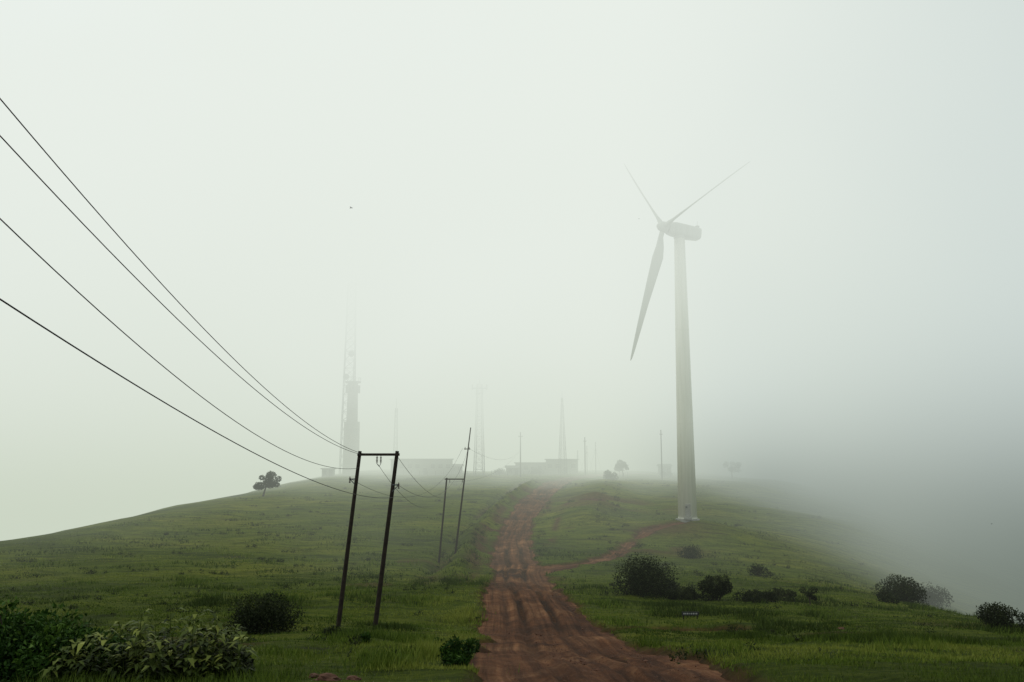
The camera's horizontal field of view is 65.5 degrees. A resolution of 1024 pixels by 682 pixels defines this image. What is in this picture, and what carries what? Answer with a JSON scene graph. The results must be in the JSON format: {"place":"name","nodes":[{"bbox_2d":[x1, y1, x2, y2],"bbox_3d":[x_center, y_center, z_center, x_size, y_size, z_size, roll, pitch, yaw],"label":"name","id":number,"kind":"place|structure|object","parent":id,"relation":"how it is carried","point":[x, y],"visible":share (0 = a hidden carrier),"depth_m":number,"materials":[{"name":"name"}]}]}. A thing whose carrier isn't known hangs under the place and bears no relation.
{"place":"outdoors","nodes":[
{"label":"outdoors","id":0,"kind":"place"},
{"bbox_2d":[389,459,453,459],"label":"roof","id":1,"kind":"structure","parent":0,"point":[423,459],"depth_m":222.26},
{"bbox_2d":[0,469,1023,681],"bbox_3d":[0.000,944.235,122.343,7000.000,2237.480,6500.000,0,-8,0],"label":"ground","id":2,"kind":"structure","parent":0,"point":[969,577],"depth_m":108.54,"materials":[{"name":"green plant"}]},
{"bbox_2d":[0,595,96,681],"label":"leafy shrub","id":3,"kind":"object","parent":2,"relation":"on","point":[14,637],"visible":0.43,"depth_m":15.46,"materials":[{"name":"green plant"}]},
{"bbox_2d":[20,630,109,681],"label":"pale leaved shrub","id":4,"kind":"object","parent":2,"relation":"on","point":[82,664],"visible":0.7,"depth_m":14.51,"materials":[{"name":"green plant"}]},
{"bbox_2d":[1,623,135,681],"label":"leafy shrub","id":5,"kind":"object","parent":2,"relation":"on","point":[28,666],"visible":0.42,"depth_m":14.89,"materials":[{"name":"green plant"}]},
{"bbox_2d":[83,607,259,681],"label":"pale leaved shrub","id":6,"kind":"object","parent":2,"relation":"on","point":[139,646],"visible":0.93,"depth_m":15.02,"materials":[{"name":"green plant"}]},
{"bbox_2d":[124,639,254,681],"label":"leafy shrub","id":7,"kind":"object","parent":2,"relation":"on","point":[251,661],"visible":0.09,"depth_m":15.60,"materials":[{"name":"green plant"}]},
{"bbox_2d":[223,591,304,634],"bbox_3d":[-11.436,12.824,37.114,3.480,2.352,3.358,0,-8,0],"label":"bush","id":8,"kind":"object","parent":2,"relation":"on","point":[257,616],"visible":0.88,"depth_m":36.75,"materials":[{"name":"green plant"}]},
{"bbox_2d":[253,471,281,495],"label":"windswept tree","id":9,"kind":"object","parent":2,"relation":"on","point":[270,482],"visible":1,"depth_m":174.47,"materials":[{"name":"green plant"}]},
{"bbox_2d":[309,673,319,677],"bbox_3d":[-4.312,7.339,17.362,0.323,0.178,0.270,5,-9,-34],"label":"rock","id":10,"kind":"object","parent":2,"relation":"on","point":[313,675],"visible":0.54,"depth_m":17.32,"materials":[{"name":"stone"}]},
{"bbox_2d":[314,673,341,680],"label":"rock","id":11,"kind":"object","parent":2,"relation":"on","point":[327,677],"visible":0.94,"depth_m":16.69,"materials":[{"name":"brown stone"}]},
{"bbox_2d":[320,468,336,476],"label":"guard hut","id":12,"kind":"object","parent":2,"relation":"on","point":[327,472],"visible":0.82,"depth_m":217.61,"materials":[{"name":"concrete"}]},
{"bbox_2d":[323,470,332,475],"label":"windows and door","id":13,"kind":"structure","parent":12,"relation":"in","point":[324,471],"depth_m":217.62,"materials":[{"name":"grey glass"}]},
{"bbox_2d":[322,625,341,635],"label":"roadside weed","id":14,"kind":"object","parent":2,"relation":"on","point":[328,630],"visible":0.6,"depth_m":32.55,"materials":[{"name":"green plant"}]},
{"bbox_2d":[339,282,356,473],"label":"lattice mast","id":15,"kind":"object","parent":2,"relation":"on","point":[351,353],"visible":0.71,"depth_m":232.89,"materials":[{"name":"metal"}]},
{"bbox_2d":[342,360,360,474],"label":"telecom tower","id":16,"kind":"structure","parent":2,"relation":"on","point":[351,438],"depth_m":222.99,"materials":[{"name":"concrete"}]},
{"bbox_2d":[346,675,361,679],"bbox_3d":[-3.404,7.250,17.071,0.299,0.162,0.300,-5,-9,33],"label":"rock","id":17,"kind":"object","parent":2,"relation":"on","point":[352,677],"visible":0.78,"depth_m":17.02,"materials":[{"name":"brown stone"}]},
{"bbox_2d":[360,631,370,643],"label":"roadside weed","id":18,"kind":"object","parent":2,"relation":"on","point":[366,636],"visible":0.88,"depth_m":27.84,"materials":[{"name":"green plant"}]},
{"bbox_2d":[336,451,399,626],"bbox_3d":[-7.412,10.369,41.074,3.224,9.323,0.850,0,-8,0],"label":"utility pole","id":19,"kind":"object","parent":2,"relation":"on","point":[396,454],"visible":0.97,"depth_m":41.02,"materials":[{"name":"brown wood"}]},
{"bbox_2d":[0,98,512,507],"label":"power lines","id":20,"kind":"structure","parent":19,"relation":"attached to","point":[14,308],"depth_m":15.83,"materials":[{"name":"black metal"}]},
{"bbox_2d":[393,398,397,458],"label":"lattice mast","id":21,"kind":"object","parent":2,"relation":"on","point":[396,430],"visible":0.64,"depth_m":236.34,"materials":[{"name":"metal"}]},
{"bbox_2d":[391,460,452,475],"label":"walls","id":22,"kind":"structure","parent":2,"relation":"on","point":[427,465],"depth_m":222.32,"materials":[{"name":"concrete"}]},
{"bbox_2d":[392,464,449,474],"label":"windows and door","id":23,"kind":"structure","parent":22,"relation":"attached to","point":[425,469],"depth_m":222.22,"materials":[{"name":"grey glass"}]},
{"bbox_2d":[433,637,446,642],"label":"roadside weed","id":24,"kind":"object","parent":2,"relation":"on","point":[442,640],"visible":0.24,"depth_m":28.79,"materials":[{"name":"green plant"}]},
{"bbox_2d":[438,427,470,562],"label":"utility pole","id":25,"kind":"object","parent":2,"relation":"on","point":[463,481],"visible":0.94,"depth_m":94.11,"materials":[{"name":"brown wood"}]},
{"bbox_2d":[452,464,463,473],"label":"guard hut","id":26,"kind":"object","parent":2,"relation":"on","point":[456,468],"visible":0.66,"depth_m":227.66,"materials":[{"name":"concrete"}]},
{"bbox_2d":[438,634,481,667],"bbox_3d":[-1.357,8.116,20.545,1.148,1.006,1.242,0,-8,0],"label":"bush","id":27,"kind":"object","parent":2,"relation":"on","point":[455,653],"visible":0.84,"depth_m":20.46,"materials":[{"name":"green plant"}]},
{"bbox_2d":[7,477,935,663],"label":"shrubs","id":28,"kind":"object","parent":2,"relation":"on","point":[446,588],"visible":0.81,"depth_m":77.07,"materials":[{"name":"green plant"}]},
{"bbox_2d":[471,376,487,474],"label":"lattice mast","id":29,"kind":"object","parent":2,"relation":"on","point":[476,449],"visible":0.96,"depth_m":226.76,"materials":[{"name":"metal"}]},
{"bbox_2d":[492,468,505,474],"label":"hilltop bush","id":30,"kind":"object","parent":2,"relation":"on","point":[501,470],"visible":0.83,"depth_m":228.12,"materials":[{"name":"green plant"}]},
{"bbox_2d":[403,470,619,475],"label":"fence posts","id":31,"kind":"object","parent":2,"relation":"on","point":[475,473],"visible":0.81,"depth_m":218.64,"materials":[{"name":"grey wood"}]},
{"bbox_2d":[505,465,519,474],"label":"metal shed","id":32,"kind":"structure","parent":2,"relation":"on","point":[511,469],"depth_m":223.68,"materials":[{"name":"metal"}]},
{"bbox_2d":[508,468,517,474],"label":"windows and door","id":33,"kind":"structure","parent":32,"relation":"in","point":[516,469],"depth_m":223.55,"materials":[{"name":"grey glass"}]},
{"bbox_2d":[518,432,522,476],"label":"utility pole","id":34,"kind":"object","parent":2,"relation":"on","point":[520,436],"visible":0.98,"depth_m":215.74,"materials":[{"name":"grey wood"}]},
{"bbox_2d":[515,463,545,473],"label":"walls","id":35,"kind":"structure","parent":2,"relation":"on","point":[534,465],"depth_m":230.20,"materials":[{"name":"concrete"}]},
{"bbox_2d":[519,466,545,473],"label":"windows and door","id":36,"kind":"structure","parent":35,"relation":"attached to","point":[526,467],"depth_m":230.09,"materials":[{"name":"grey glass"}]},
{"bbox_2d":[546,460,577,474],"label":"walls","id":37,"kind":"structure","parent":2,"relation":"on","point":[554,470],"depth_m":228.24,"materials":[{"name":"concrete"}]},
{"bbox_2d":[548,464,575,473],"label":"windows and door","id":38,"kind":"structure","parent":37,"relation":"attached to","point":[556,465],"depth_m":228.29,"materials":[{"name":"grey glass"}]},
{"bbox_2d":[558,398,567,475],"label":"lattice mast","id":39,"kind":"object","parent":2,"relation":"on","point":[563,427],"visible":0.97,"depth_m":224.35,"materials":[{"name":"metal"}]},
{"bbox_2d":[583,437,585,475],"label":"utility pole","id":40,"kind":"object","parent":2,"relation":"on","point":[584,441],"visible":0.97,"depth_m":223.58,"materials":[{"name":"grey wood"}]},
{"bbox_2d":[589,442,601,473],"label":"antenna mast","id":41,"kind":"object","parent":2,"relation":"on","point":[595,452],"visible":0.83,"depth_m":226.64,"materials":[{"name":"metal"}]},
{"bbox_2d":[603,470,618,479],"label":"hilltop bush","id":42,"kind":"object","parent":2,"relation":"on","point":[609,475],"visible":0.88,"depth_m":208.60,"materials":[{"name":"green plant"}]},
{"bbox_2d":[614,460,628,476],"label":"windswept tree","id":43,"kind":"object","parent":2,"relation":"on","point":[620,465],"visible":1,"depth_m":218.99,"materials":[{"name":"green plant"}]},
{"bbox_2d":[611,552,679,598],"bbox_3d":[9.855,17.526,59.194,5.238,3.536,5.581,0,-8,0],"label":"bush","id":44,"kind":"object","parent":2,"relation":"on","point":[647,581],"visible":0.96,"depth_m":58.57,"materials":[{"name":"green plant"}]},
{"bbox_2d":[660,430,662,479],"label":"utility pole","id":45,"kind":"object","parent":2,"relation":"on","point":[661,457],"visible":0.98,"depth_m":215.53,"materials":[{"name":"grey wood"}]},
{"bbox_2d":[657,464,671,474],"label":"metal shed","id":46,"kind":"structure","parent":2,"relation":"on","point":[666,468],"depth_m":225.87,"materials":[{"name":"metal"}]},
{"bbox_2d":[657,580,681,590],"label":"bush","id":47,"kind":"object","parent":2,"relation":"on","point":[677,585],"visible":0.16,"depth_m":61.51,"materials":[{"name":"green plant"}]},
{"bbox_2d":[665,586,700,599],"bbox_3d":[12.193,17.920,56.503,2.150,1.191,2.225,5,-9,-34],"label":"bush","id":48,"kind":"object","parent":2,"relation":"on","point":[687,593],"visible":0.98,"depth_m":56.27,"materials":[{"name":"green plant"}]},
{"bbox_2d":[624,162,748,522],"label":"wind turbine","id":49,"kind":"object","parent":2,"relation":"on","point":[680,233],"visible":0.97,"depth_m":131.12,"materials":[{"name":"metal"}]},
{"bbox_2d":[684,504,691,519],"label":"tower door","id":50,"kind":"structure","parent":49,"relation":"in","point":[687,506],"depth_m":126.94,"materials":[{"name":"metal"}]},
{"bbox_2d":[675,544,703,558],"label":"bush","id":51,"kind":"object","parent":2,"relation":"on","point":[691,552],"visible":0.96,"depth_m":101.87,"materials":[{"name":"green plant"}]},
{"bbox_2d":[682,612,698,619],"bbox_3d":[10.400,16.065,46.448,1.000,0.560,0.099,0,-8,0],"label":"wooden sign","id":52,"kind":"object","parent":2,"relation":"on","point":[690,614],"visible":0.94,"depth_m":46.42,"materials":[{"name":"grey wood"}]},
{"bbox_2d":[697,574,732,600],"bbox_3d":[14.025,17.164,55.279,2.580,2.036,2.112,0,-8,0],"label":"bush","id":53,"kind":"object","parent":2,"relation":"on","point":[721,587],"visible":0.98,"depth_m":54.87,"materials":[{"name":"green plant"}]},
{"bbox_2d":[723,461,741,478],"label":"windswept tree","id":54,"kind":"object","parent":2,"relation":"on","point":[736,468],"visible":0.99,"depth_m":224.93,"materials":[{"name":"green plant"}]},
{"bbox_2d":[732,589,778,602],"bbox_3d":[16.613,17.575,54.681,3.077,1.068,3.065,4,-9,-28],"label":"bush","id":55,"kind":"object","parent":2,"relation":"on","point":[746,596],"visible":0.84,"depth_m":54.67,"materials":[{"name":"green plant"}]},
{"bbox_2d":[747,563,772,577],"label":"bush","id":56,"kind":"object","parent":2,"relation":"on","point":[757,569],"visible":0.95,"depth_m":83.38,"materials":[{"name":"green plant"}]},
{"bbox_2d":[761,587,796,601],"bbox_3d":[19.110,18.250,57.068,3.023,0.985,2.789,0,-8,0],"label":"bush","id":57,"kind":"object","parent":2,"relation":"on","point":[780,594],"visible":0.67,"depth_m":56.94,"materials":[{"name":"green plant"}]},
{"bbox_2d":[799,586,817,605],"bbox_3d":[20.260,17.512,54.050,1.329,1.578,1.356,0,-8,0],"label":"sapling","id":58,"kind":"object","parent":2,"relation":"on","point":[811,593],"visible":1,"depth_m":54.23,"materials":[{"name":"green plant"}]},
{"bbox_2d":[876,588,900,603],"bbox_3d":[29.967,20.495,63.814,1.762,1.305,2.160,1,-8,-10],"label":"bush","id":59,"kind":"object","parent":2,"relation":"on","point":[885,595],"visible":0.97,"depth_m":63.42,"materials":[{"name":"green plant"}]},
{"bbox_2d":[871,573,929,603],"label":"bush","id":60,"kind":"object","parent":2,"relation":"on","point":[902,591],"visible":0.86,"depth_m":70.85,"materials":[{"name":"green plant"}]},
{"bbox_2d":[889,585,924,602],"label":"bush","id":61,"kind":"object","parent":2,"relation":"on","point":[914,592],"visible":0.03,"depth_m":80.48,"materials":[{"name":"green plant"}]},
{"bbox_2d":[919,581,953,608],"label":"bush","id":62,"kind":"object","parent":2,"relation":"on","point":[935,597],"visible":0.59,"depth_m":91.00,"materials":[{"name":"green plant"}]},
{"bbox_2d":[974,602,1023,631],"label":"bush","id":63,"kind":"object","parent":2,"relation":"on","point":[992,612],"visible":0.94,"depth_m":44.04,"materials":[{"name":"green plant"}]},
{"bbox_2d":[0,0,1023,565],"label":"sky","id":64,"kind":"structure","parent":0,"point":[855,288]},
{"bbox_2d":[514,462,545,462],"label":"roof","id":65,"kind":"structure","parent":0,"point":[530,462],"depth_m":230.76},
{"bbox_2d":[469,473,729,681],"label":"dirt road","id":66,"kind":"structure","parent":0,"point":[504,620],"depth_m":37.10,"materials":[{"name":"brown soil"}]},
{"bbox_2d":[523,522,683,571],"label":"dirt track","id":67,"kind":"structure","parent":0,"point":[629,545],"depth_m":102.97,"materials":[{"name":"brown soil"}]}
]}

